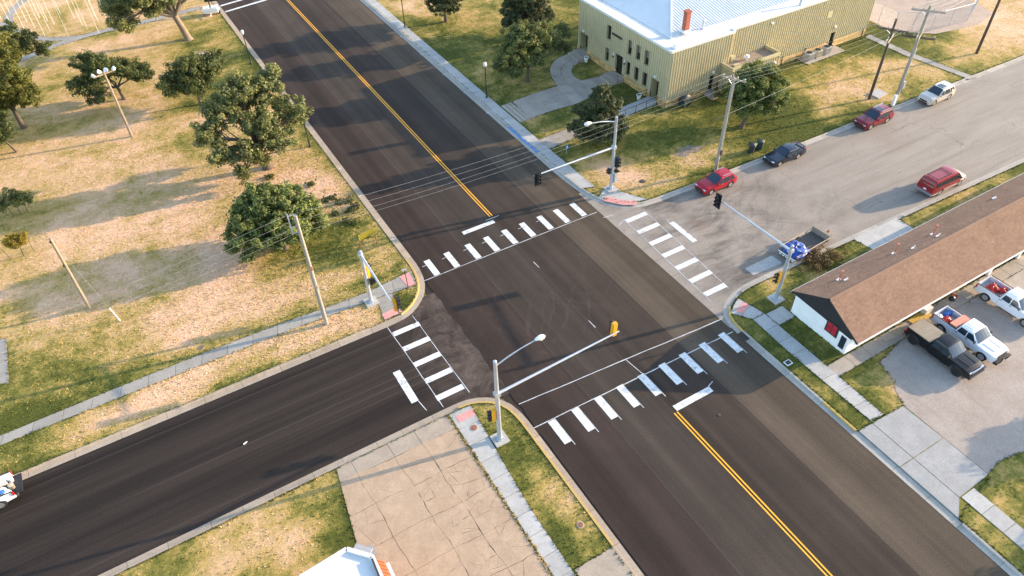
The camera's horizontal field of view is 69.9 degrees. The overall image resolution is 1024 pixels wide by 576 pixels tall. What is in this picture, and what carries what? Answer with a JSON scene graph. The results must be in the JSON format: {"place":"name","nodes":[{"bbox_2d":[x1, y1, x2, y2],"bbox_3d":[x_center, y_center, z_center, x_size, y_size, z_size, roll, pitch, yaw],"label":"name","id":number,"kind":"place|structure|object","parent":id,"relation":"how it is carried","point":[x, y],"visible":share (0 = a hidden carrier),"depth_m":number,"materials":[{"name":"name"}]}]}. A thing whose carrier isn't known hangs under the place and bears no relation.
{"place":"outdoors","nodes":[
{"label":"outdoors","id":0,"kind":"place"},
{"bbox_2d":[4,0,101,40],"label":"park path","id":1,"kind":"structure","parent":0,"point":[10,15],"depth_m":114.94,"materials":[{"name":"concrete"}]},
{"bbox_2d":[20,6,200,61],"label":"park path","id":2,"kind":"structure","parent":0,"point":[67,41],"depth_m":110.96,"materials":[{"name":"concrete"}]},
{"bbox_2d":[0,271,416,444],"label":"sidewalk","id":3,"kind":"structure","parent":0,"point":[394,285],"depth_m":62.52,"materials":[{"name":"concrete"}]},
{"bbox_2d":[0,0,417,474],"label":"lawn","id":4,"kind":"structure","parent":0,"point":[65,52],"depth_m":72.99,"materials":[{"name":"beige plant"}]},
{"bbox_2d":[0,338,8,383],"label":"concrete pad","id":5,"kind":"object","parent":4,"relation":"on","point":[4,377],"visible":1,"depth_m":62.85,"materials":[{"name":"grey concrete"}]},
{"bbox_2d":[0,110,17,152],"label":"tree","id":6,"kind":"object","parent":4,"relation":"on","point":[6,130],"visible":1,"depth_m":85.08,"materials":[{"name":"green plant"}]},
{"bbox_2d":[0,187,34,215],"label":"sapling","id":7,"kind":"object","parent":4,"relation":"on","point":[14,197],"visible":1,"depth_m":76.89,"materials":[{"name":"green plant"}]},
{"bbox_2d":[1,231,33,259],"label":"sapling","id":8,"kind":"object","parent":4,"relation":"on","point":[14,241],"visible":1,"depth_m":71.77,"materials":[{"name":"yellow plant"}]},
{"bbox_2d":[0,29,42,128],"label":"tree","id":9,"kind":"object","parent":4,"relation":"on","point":[13,77],"visible":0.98,"depth_m":87.11,"materials":[{"name":"green plant"}]},
{"bbox_2d":[0,19,51,62],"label":"tree","id":10,"kind":"object","parent":4,"relation":"on","point":[25,42],"visible":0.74,"depth_m":98.17,"materials":[{"name":"green plant"}]},
{"bbox_2d":[48,237,120,320],"bbox_3d":[-37.385,-0.557,63.958,4.080,8.609,0.385,19,47,20],"label":"utility pole","id":11,"kind":"object","parent":4,"relation":"on","point":[82,295],"visible":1,"depth_m":64.61,"materials":[{"name":"brown wood"}]},
{"bbox_2d":[64,49,155,105],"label":"tree","id":12,"kind":"object","parent":4,"relation":"on","point":[135,70],"visible":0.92,"depth_m":92.38,"materials":[{"name":"green plant"}]},
{"bbox_2d":[91,66,132,136],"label":"floodlight pole","id":13,"kind":"object","parent":4,"relation":"on","point":[106,71],"visible":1,"depth_m":84.73,"materials":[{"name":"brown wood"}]},
{"bbox_2d":[97,0,192,41],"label":"tree","id":14,"kind":"object","parent":4,"relation":"on","point":[126,20],"visible":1,"depth_m":102.39,"materials":[{"name":"green plant"}]},
{"bbox_2d":[154,48,226,104],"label":"tree","id":15,"kind":"object","parent":4,"relation":"on","point":[201,71],"visible":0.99,"depth_m":91.02,"materials":[{"name":"green plant"}]},
{"bbox_2d":[202,0,220,16],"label":"trailer","id":16,"kind":"object","parent":4,"relation":"on","point":[208,9],"visible":1,"depth_m":114.10,"materials":[{"name":"white metal"}]},
{"bbox_2d":[189,63,313,185],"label":"tree","id":17,"kind":"object","parent":4,"relation":"on","point":[242,92],"visible":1,"depth_m":78.11,"materials":[{"name":"green plant"}]},
{"bbox_2d":[219,180,329,263],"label":"tree","id":18,"kind":"object","parent":4,"relation":"on","point":[252,210],"visible":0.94,"depth_m":69.68,"materials":[{"name":"green plant"}]},
{"bbox_2d":[286,214,328,325],"bbox_3d":[-16.849,-1.170,60.922,0.786,12.600,0.495,-23,47,-21],"label":"utility pole","id":19,"kind":"object","parent":4,"relation":"on","point":[317,293],"visible":1,"depth_m":60.44,"materials":[{"name":"grey wood"}]},
{"bbox_2d":[357,250,401,312],"bbox_3d":[-11.238,0.922,63.003,1.367,6.250,7.846,-23,47,-21],"label":"traffic signal","id":20,"kind":"object","parent":4,"relation":"on","point":[370,301],"visible":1,"depth_m":64.34,"materials":[{"name":"metal"}]},
{"bbox_2d":[0,293,508,575],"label":"side street","id":21,"kind":"structure","parent":0,"point":[103,509],"depth_m":55.98,"materials":[{"name":"black asphalt"}]},
{"bbox_2d":[0,471,23,508],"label":"pickup truck","id":22,"kind":"object","parent":21,"relation":"on","point":[5,498],"visible":0.78,"depth_m":53.00,"materials":[{"name":"white paint"}]},
{"bbox_2d":[13,1,424,479],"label":"kerb","id":23,"kind":"structure","parent":21,"relation":"on","point":[212,396],"depth_m":62.99,"materials":[{"name":"concrete"}]},
{"bbox_2d":[98,397,643,575],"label":"kerb","id":24,"kind":"structure","parent":21,"relation":"on","point":[608,534],"depth_m":53.05,"materials":[{"name":"concrete"}]},
{"bbox_2d":[393,370,417,402],"bbox_3d":[-8.735,8.062,60.045,0.630,0.001,3.750,-23,47,-21],"label":"stop line","id":25,"kind":"object","parent":21,"relation":"on","point":[406,387],"visible":1,"depth_m":60.02,"materials":[{"name":"white paint"}]},
{"bbox_2d":[387,315,468,405],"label":"crosswalk","id":26,"kind":"structure","parent":21,"relation":"on","point":[449,392],"depth_m":61.99,"materials":[{"name":"white paint"}]},
{"bbox_2d":[115,403,632,575],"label":"lawn","id":27,"kind":"structure","parent":0,"point":[295,535],"depth_m":50.83,"materials":[{"name":"green plant"}]},
{"bbox_2d":[299,543,394,575],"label":"flat roof shop","id":28,"kind":"structure","parent":27,"relation":"on","point":[358,560],"depth_m":45.38,"materials":[{"name":"white brick"}]},
{"bbox_2d":[337,415,550,575],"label":"concrete lot","id":29,"kind":"structure","parent":27,"relation":"on","point":[425,500],"depth_m":51.64,"materials":[{"name":"beige concrete"}]},
{"bbox_2d":[461,435,553,575],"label":"curb","id":30,"kind":"structure","parent":27,"relation":"on","point":[513,515],"depth_m":52.04,"materials":[{"name":"grey concrete"}]},
{"bbox_2d":[487,320,619,447],"bbox_3d":[3.228,6.152,54.409,11.691,9.766,1.167,-24,48,-21],"label":"traffic signal","id":31,"kind":"object","parent":27,"relation":"on","point":[499,438],"visible":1,"depth_m":53.59,"materials":[{"name":"metal"}]},
{"bbox_2d":[575,547,632,575],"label":"driveway","id":32,"kind":"structure","parent":27,"relation":"on","point":[608,562],"depth_m":48.40,"materials":[{"name":"concrete"}]},
{"bbox_2d":[377,293,401,320],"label":"sidewalk","id":33,"kind":"structure","parent":0,"point":[385,305],"depth_m":66.86,"materials":[{"name":"concrete"}]},
{"bbox_2d":[367,0,594,188],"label":"sidewalk","id":34,"kind":"structure","parent":0,"point":[571,173],"depth_m":93.03,"materials":[{"name":"concrete"}]},
{"bbox_2d":[450,405,575,575],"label":"sidewalk","id":35,"kind":"structure","parent":0,"point":[479,442],"depth_m":52.69,"materials":[{"name":"concrete"}]},
{"bbox_2d":[456,409,475,421],"bbox_3d":[-3.641,10.039,57.588,1.450,0.020,0.650,-23,47,-21],"label":"tactile pad","id":36,"kind":"object","parent":35,"relation":"on","point":[465,415],"visible":1,"depth_m":57.58,"materials":[{"name":"concrete"}]},
{"bbox_2d":[217,0,1008,575],"bbox_3d":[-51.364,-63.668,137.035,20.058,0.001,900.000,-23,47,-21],"label":"road","id":37,"kind":"structure","parent":0,"point":[663,490],"depth_m":62.55,"materials":[{"name":"grey asphalt"}]},
{"bbox_2d":[287,0,489,216],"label":"line","id":38,"kind":"object","parent":37,"relation":"on","point":[396,116],"visible":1,"depth_m":90.55,"materials":[{"name":"yellow paint"}]},
{"bbox_2d":[289,0,492,215],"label":"line","id":39,"kind":"object","parent":37,"relation":"on","point":[397,115],"visible":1,"depth_m":90.71,"materials":[{"name":"yellow paint"}]},
{"bbox_2d":[423,203,595,280],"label":"crosswalk","id":40,"kind":"structure","parent":37,"relation":"on","point":[491,244],"depth_m":73.28,"materials":[{"name":"white paint"}]},
{"bbox_2d":[519,319,746,443],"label":"crosswalk","id":41,"kind":"structure","parent":37,"relation":"on","point":[584,420],"depth_m":59.44,"materials":[{"name":"white paint"}]},
{"bbox_2d":[673,387,712,410],"bbox_3d":[14.454,8.811,58.381,3.750,0.001,0.570,-23,47,-21],"label":"stop line","id":42,"kind":"object","parent":37,"relation":"on","point":[692,398],"visible":1,"depth_m":58.38,"materials":[{"name":"white paint"}]},
{"bbox_2d":[674,413,827,575],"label":"line","id":43,"kind":"object","parent":37,"relation":"on","point":[797,544],"visible":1,"depth_m":51.89,"materials":[{"name":"yellow paint"}]},
{"bbox_2d":[677,411,832,575],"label":"line","id":44,"kind":"object","parent":37,"relation":"on","point":[800,542],"visible":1,"depth_m":51.91,"materials":[{"name":"yellow paint"}]},
{"bbox_2d":[599,189,648,200],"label":"sidewalk","id":45,"kind":"structure","parent":0,"point":[620,195],"depth_m":77.83,"materials":[{"name":"concrete"}]},
{"bbox_2d":[534,116,620,192],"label":"traffic signal","id":46,"kind":"object","parent":45,"relation":"on","point":[610,187],"visible":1,"depth_m":74.79,"materials":[{"name":"metal"}]},
{"bbox_2d":[604,196,636,204],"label":"tactile pad","id":47,"kind":"object","parent":45,"relation":"on","point":[616,201],"visible":1,"depth_m":77.11,"materials":[{"name":"concrete"}]},
{"bbox_2d":[366,0,1023,202],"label":"lawn","id":48,"kind":"structure","parent":0,"point":[988,55],"depth_m":94.15,"materials":[{"name":"green plant"}]},
{"bbox_2d":[424,0,461,22],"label":"tree","id":49,"kind":"object","parent":48,"relation":"on","point":[445,7],"visible":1,"depth_m":107.09,"materials":[{"name":"green plant"}]},
{"bbox_2d":[499,0,555,30],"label":"pine tree","id":50,"kind":"object","parent":48,"relation":"on","point":[533,11],"visible":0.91,"depth_m":102.24,"materials":[{"name":"green plant"}]},
{"bbox_2d":[491,18,572,82],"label":"tree","id":51,"kind":"object","parent":48,"relation":"on","point":[529,44],"visible":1,"depth_m":92.59,"materials":[{"name":"green plant"}]},
{"bbox_2d":[512,76,608,117],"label":"entry walk","id":52,"kind":"structure","parent":48,"relation":"on","point":[550,99],"depth_m":93.28,"materials":[{"name":"concrete"}]},
{"bbox_2d":[550,55,572,85],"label":"entry walk","id":53,"kind":"structure","parent":48,"relation":"on","point":[555,69],"depth_m":98.77,"materials":[{"name":"concrete"}]},
{"bbox_2d":[561,59,583,83],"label":"entry walk","id":54,"kind":"structure","parent":48,"relation":"on","point":[567,74],"depth_m":98.25,"materials":[{"name":"concrete"}]},
{"bbox_2d":[567,48,588,61],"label":"entrance step","id":55,"kind":"object","parent":48,"relation":"on","point":[578,55],"visible":0.93,"depth_m":100.93,"materials":[{"name":"concrete"}]},
{"bbox_2d":[538,103,632,147],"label":"ramp walk","id":56,"kind":"structure","parent":48,"relation":"on","point":[563,136],"depth_m":86.28,"materials":[{"name":"concrete"}]},
{"bbox_2d":[567,83,630,143],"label":"pine tree","id":57,"kind":"object","parent":48,"relation":"on","point":[601,105],"visible":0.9,"depth_m":81.75,"materials":[{"name":"green plant"}]},
{"bbox_2d":[599,71,623,85],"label":"entrance step","id":58,"kind":"object","parent":48,"relation":"on","point":[607,76],"visible":1,"depth_m":95.92,"materials":[{"name":"concrete"}]},
{"bbox_2d":[619,96,655,115],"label":"entrance ramp","id":59,"kind":"structure","parent":48,"relation":"on","point":[642,107],"depth_m":90.98,"materials":[{"name":"concrete"}]},
{"bbox_2d":[675,145,701,156],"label":"dirt patch","id":60,"kind":"object","parent":48,"relation":"on","point":[685,151],"visible":1,"depth_m":83.78,"materials":[{"name":"beige soil"}]},
{"bbox_2d":[713,84,727,99],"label":"bush","id":61,"kind":"object","parent":48,"relation":"on","point":[723,91],"visible":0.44,"depth_m":91.11,"materials":[{"name":"green plant"}]},
{"bbox_2d":[577,0,874,108],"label":"metal hall","id":62,"kind":"structure","parent":48,"relation":"on","point":[661,50],"depth_m":92.55,"materials":[{"name":"beige metal"}]},
{"bbox_2d":[579,31,588,52],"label":"doorway","id":63,"kind":"structure","parent":62,"relation":"in","point":[584,37],"depth_m":101.56,"materials":[{"name":"grey"}]},
{"bbox_2d":[614,52,622,76],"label":"door","id":64,"kind":"structure","parent":62,"relation":"in","point":[618,58],"depth_m":95.87,"materials":[{"name":"grey"}]},
{"bbox_2d":[649,76,659,99],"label":"doorway","id":65,"kind":"structure","parent":62,"relation":"in","point":[654,84],"depth_m":91.83,"materials":[{"name":"grey metal"}]},
{"bbox_2d":[714,74,745,170],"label":"utility pole","id":66,"kind":"object","parent":48,"relation":"on","point":[720,150],"visible":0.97,"depth_m":76.28,"materials":[{"name":"grey wood"}]},
{"bbox_2d":[724,58,791,128],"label":"tree","id":67,"kind":"object","parent":48,"relation":"on","point":[761,86],"visible":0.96,"depth_m":83.59,"materials":[{"name":"green plant"}]},
{"bbox_2d":[797,45,844,64],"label":"equipment pad","id":68,"kind":"object","parent":48,"relation":"on","point":[835,50],"visible":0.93,"depth_m":99.48,"materials":[{"name":"concrete"}]},
{"bbox_2d":[867,18,908,99],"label":"utility pole","id":69,"kind":"object","parent":48,"relation":"on","point":[891,35],"visible":1,"depth_m":86.12,"materials":[{"name":"brown wood"}]},
{"bbox_2d":[891,5,945,107],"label":"utility pole","id":70,"kind":"object","parent":48,"relation":"on","point":[918,37],"visible":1,"depth_m":84.33,"materials":[{"name":"grey wood"}]},
{"bbox_2d":[869,0,991,33],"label":"lot","id":71,"kind":"structure","parent":48,"relation":"on","point":[979,13],"depth_m":108.01,"materials":[{"name":"beige concrete"}]},
{"bbox_2d":[871,0,978,30],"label":"chain link fence","id":72,"kind":"object","parent":71,"relation":"on","point":[964,8],"visible":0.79,"depth_m":104.44,"materials":[{"name":"metal"}]},
{"bbox_2d":[975,0,1000,53],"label":"utility pole","id":73,"kind":"object","parent":48,"relation":"on","point":[987,28],"visible":1,"depth_m":96.46,"materials":[{"name":"brown wood"}]},
{"bbox_2d":[423,183,1009,575],"bbox_3d":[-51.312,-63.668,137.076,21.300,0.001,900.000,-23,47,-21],"label":"curb","id":74,"kind":"structure","parent":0,"point":[508,398],"depth_m":55.05,"materials":[{"name":"concrete"}]},
{"bbox_2d":[731,298,763,318],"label":"sidewalk","id":75,"kind":"structure","parent":0,"point":[751,312],"depth_m":64.99,"materials":[{"name":"concrete"}]},
{"bbox_2d":[766,306,794,324],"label":"sidewalk","id":76,"kind":"structure","parent":0,"point":[779,315],"depth_m":64.57,"materials":[{"name":"concrete"}]},
{"bbox_2d":[579,60,1023,327],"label":"concrete street","id":77,"kind":"structure","parent":0,"point":[844,184],"depth_m":78.17,"materials":[{"name":"grey concrete"}]},
{"bbox_2d":[625,209,728,300],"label":"crosswalk","id":78,"kind":"structure","parent":77,"relation":"on","point":[686,263],"depth_m":71.05,"materials":[{"name":"white paint"}]},
{"bbox_2d":[669,221,696,241],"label":"stop line","id":79,"kind":"object","parent":77,"relation":"on","point":[683,231],"visible":1,"depth_m":73.44,"materials":[{"name":"white paint"}]},
{"bbox_2d":[360,0,1023,207],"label":"kerb","id":80,"kind":"structure","parent":77,"relation":"on","point":[535,152],"depth_m":86.63,"materials":[{"name":"concrete"}]},
{"bbox_2d":[695,167,736,194],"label":"parked car","id":81,"kind":"object","parent":77,"relation":"on","point":[717,180],"visible":1,"depth_m":77.73,"materials":[{"name":"red paint"}]},
{"bbox_2d":[745,256,781,274],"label":"street patch","id":82,"kind":"object","parent":77,"relation":"on","point":[767,262],"visible":1,"depth_m":69.56,"materials":[{"name":"concrete"}]},
{"bbox_2d":[762,141,806,166],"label":"parked car","id":83,"kind":"object","parent":77,"relation":"on","point":[782,154],"visible":1,"depth_m":81.31,"materials":[{"name":"blue paint"}]},
{"bbox_2d":[778,225,831,261],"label":"pickup truck","id":84,"kind":"object","parent":77,"relation":"on","point":[815,237],"visible":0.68,"depth_m":70.95,"materials":[{"name":"metal"}]},
{"bbox_2d":[782,240,809,258],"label":"tarp load","id":85,"kind":"object","parent":84,"relation":"on","point":[800,248],"visible":0.89,"depth_m":69.34},
{"bbox_2d":[723,158,1023,575],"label":"kerb","id":86,"kind":"structure","parent":77,"relation":"on","point":[998,559],"depth_m":58.49,"materials":[{"name":"concrete"}]},
{"bbox_2d":[853,103,894,129],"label":"parked car","id":87,"kind":"object","parent":77,"relation":"on","point":[876,115],"visible":1,"depth_m":86.10,"materials":[{"name":"red paint"}]},
{"bbox_2d":[917,80,955,105],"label":"parked car","id":88,"kind":"object","parent":77,"relation":"on","point":[933,95],"visible":1,"depth_m":89.66,"materials":[{"name":"white metal"}]},
{"bbox_2d":[915,165,965,195],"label":"parked van","id":89,"kind":"object","parent":77,"relation":"on","point":[938,181],"visible":1,"depth_m":76.09,"materials":[{"name":"red paint"}]},
{"bbox_2d":[753,314,882,420],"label":"sidewalk","id":90,"kind":"structure","parent":0,"point":[810,360],"depth_m":60.23,"materials":[{"name":"concrete"}]},
{"bbox_2d":[731,163,1023,574],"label":"lawn","id":91,"kind":"structure","parent":0,"point":[1012,467],"depth_m":59.73,"materials":[{"name":"green plant"}]},
{"bbox_2d":[713,192,794,304],"bbox_3d":[21.434,-3.740,66.556,1.434,6.400,9.707,-23,47,-21],"label":"traffic signal","id":92,"kind":"object","parent":91,"relation":"on","point":[776,298],"visible":1,"depth_m":64.73,"materials":[{"name":"metal"}]},
{"bbox_2d":[795,244,848,273],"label":"shrub","id":93,"kind":"object","parent":91,"relation":"on","point":[819,261],"visible":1,"depth_m":69.24,"materials":[{"name":"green plant"}]},
{"bbox_2d":[852,218,913,248],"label":"driveway","id":94,"kind":"structure","parent":91,"relation":"on","point":[878,236],"depth_m":72.27,"materials":[{"name":"concrete"}]},
{"bbox_2d":[791,173,1023,353],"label":"long house","id":95,"kind":"structure","parent":91,"relation":"on","point":[852,304],"depth_m":63.60,"materials":[{"name":"brown paint"}]},
{"bbox_2d":[824,319,839,337],"bbox_3d":[26.733,3.394,61.153,0.100,1.250,1.250,-23,47,-21],"label":"window","id":96,"kind":"structure","parent":95,"relation":"in","point":[830,327],"depth_m":61.10,"materials":[{"name":"red glass"}]},
{"bbox_2d":[827,255,1023,375],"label":"house walk","id":97,"kind":"structure","parent":91,"relation":"on","point":[859,355],"depth_m":62.74,"materials":[{"name":"concrete"}]},
{"bbox_2d":[908,312,931,323],"bbox_3d":[35.577,2.623,63.835,2.200,0.050,0.900,-25,48,-23],"label":"yellow board","id":98,"kind":"object","parent":97,"relation":"on","point":[916,317],"visible":0.64,"depth_m":63.85,"materials":[{"name":"yellow wood"}]},
{"bbox_2d":[866,34,976,79],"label":"sidewalk","id":99,"kind":"structure","parent":0,"point":[917,57],"depth_m":98.12,"materials":[{"name":"concrete"}]},
{"bbox_2d":[859,406,987,518],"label":"driveway","id":100,"kind":"structure","parent":0,"point":[957,472],"depth_m":53.84,"materials":[{"name":"concrete"}]},
{"bbox_2d":[880,270,1023,472],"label":"gravel lot","id":101,"kind":"structure","parent":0,"point":[978,419],"depth_m":57.93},
{"bbox_2d":[904,318,984,379],"bbox_3d":[35.545,4.871,60.162,2.360,1.936,6.190,-23,47,-21],"label":"pickup truck","id":102,"kind":"object","parent":101,"relation":"on","point":[948,349],"visible":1,"depth_m":59.44,"materials":[{"name":"black paint"}]},
{"bbox_2d":[929,305,1011,365],"bbox_3d":[38.338,3.809,61.173,2.360,1.936,6.324,-23,47,-21],"label":"pickup truck","id":103,"kind":"object","parent":101,"relation":"on","point":[974,335],"visible":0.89,"depth_m":60.31,"materials":[{"name":"white paint"}]},
{"bbox_2d":[950,315,969,329],"bbox_3d":[37.732,2.985,61.793,1.802,0.626,0.639,-23,47,-21],"label":"cargo box","id":104,"kind":"object","parent":103,"relation":"on","point":[959,321],"visible":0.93,"depth_m":61.53,"materials":[{"name":"red plastic"}]},
{"bbox_2d":[968,269,1023,302],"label":"garage apron","id":105,"kind":"object","parent":101,"relation":"on","point":[1015,280],"visible":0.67,"depth_m":66.80,"materials":[{"name":"concrete"}]},
{"bbox_2d":[973,275,1023,326],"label":"pickup truck","id":106,"kind":"object","parent":101,"relation":"on","point":[1011,301],"visible":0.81,"depth_m":63.66,"materials":[{"name":"white paint"}]},
{"bbox_2d":[961,488,1023,549],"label":"sidewalk","id":107,"kind":"structure","parent":0,"point":[999,519],"depth_m":50.26,"materials":[{"name":"concrete"}]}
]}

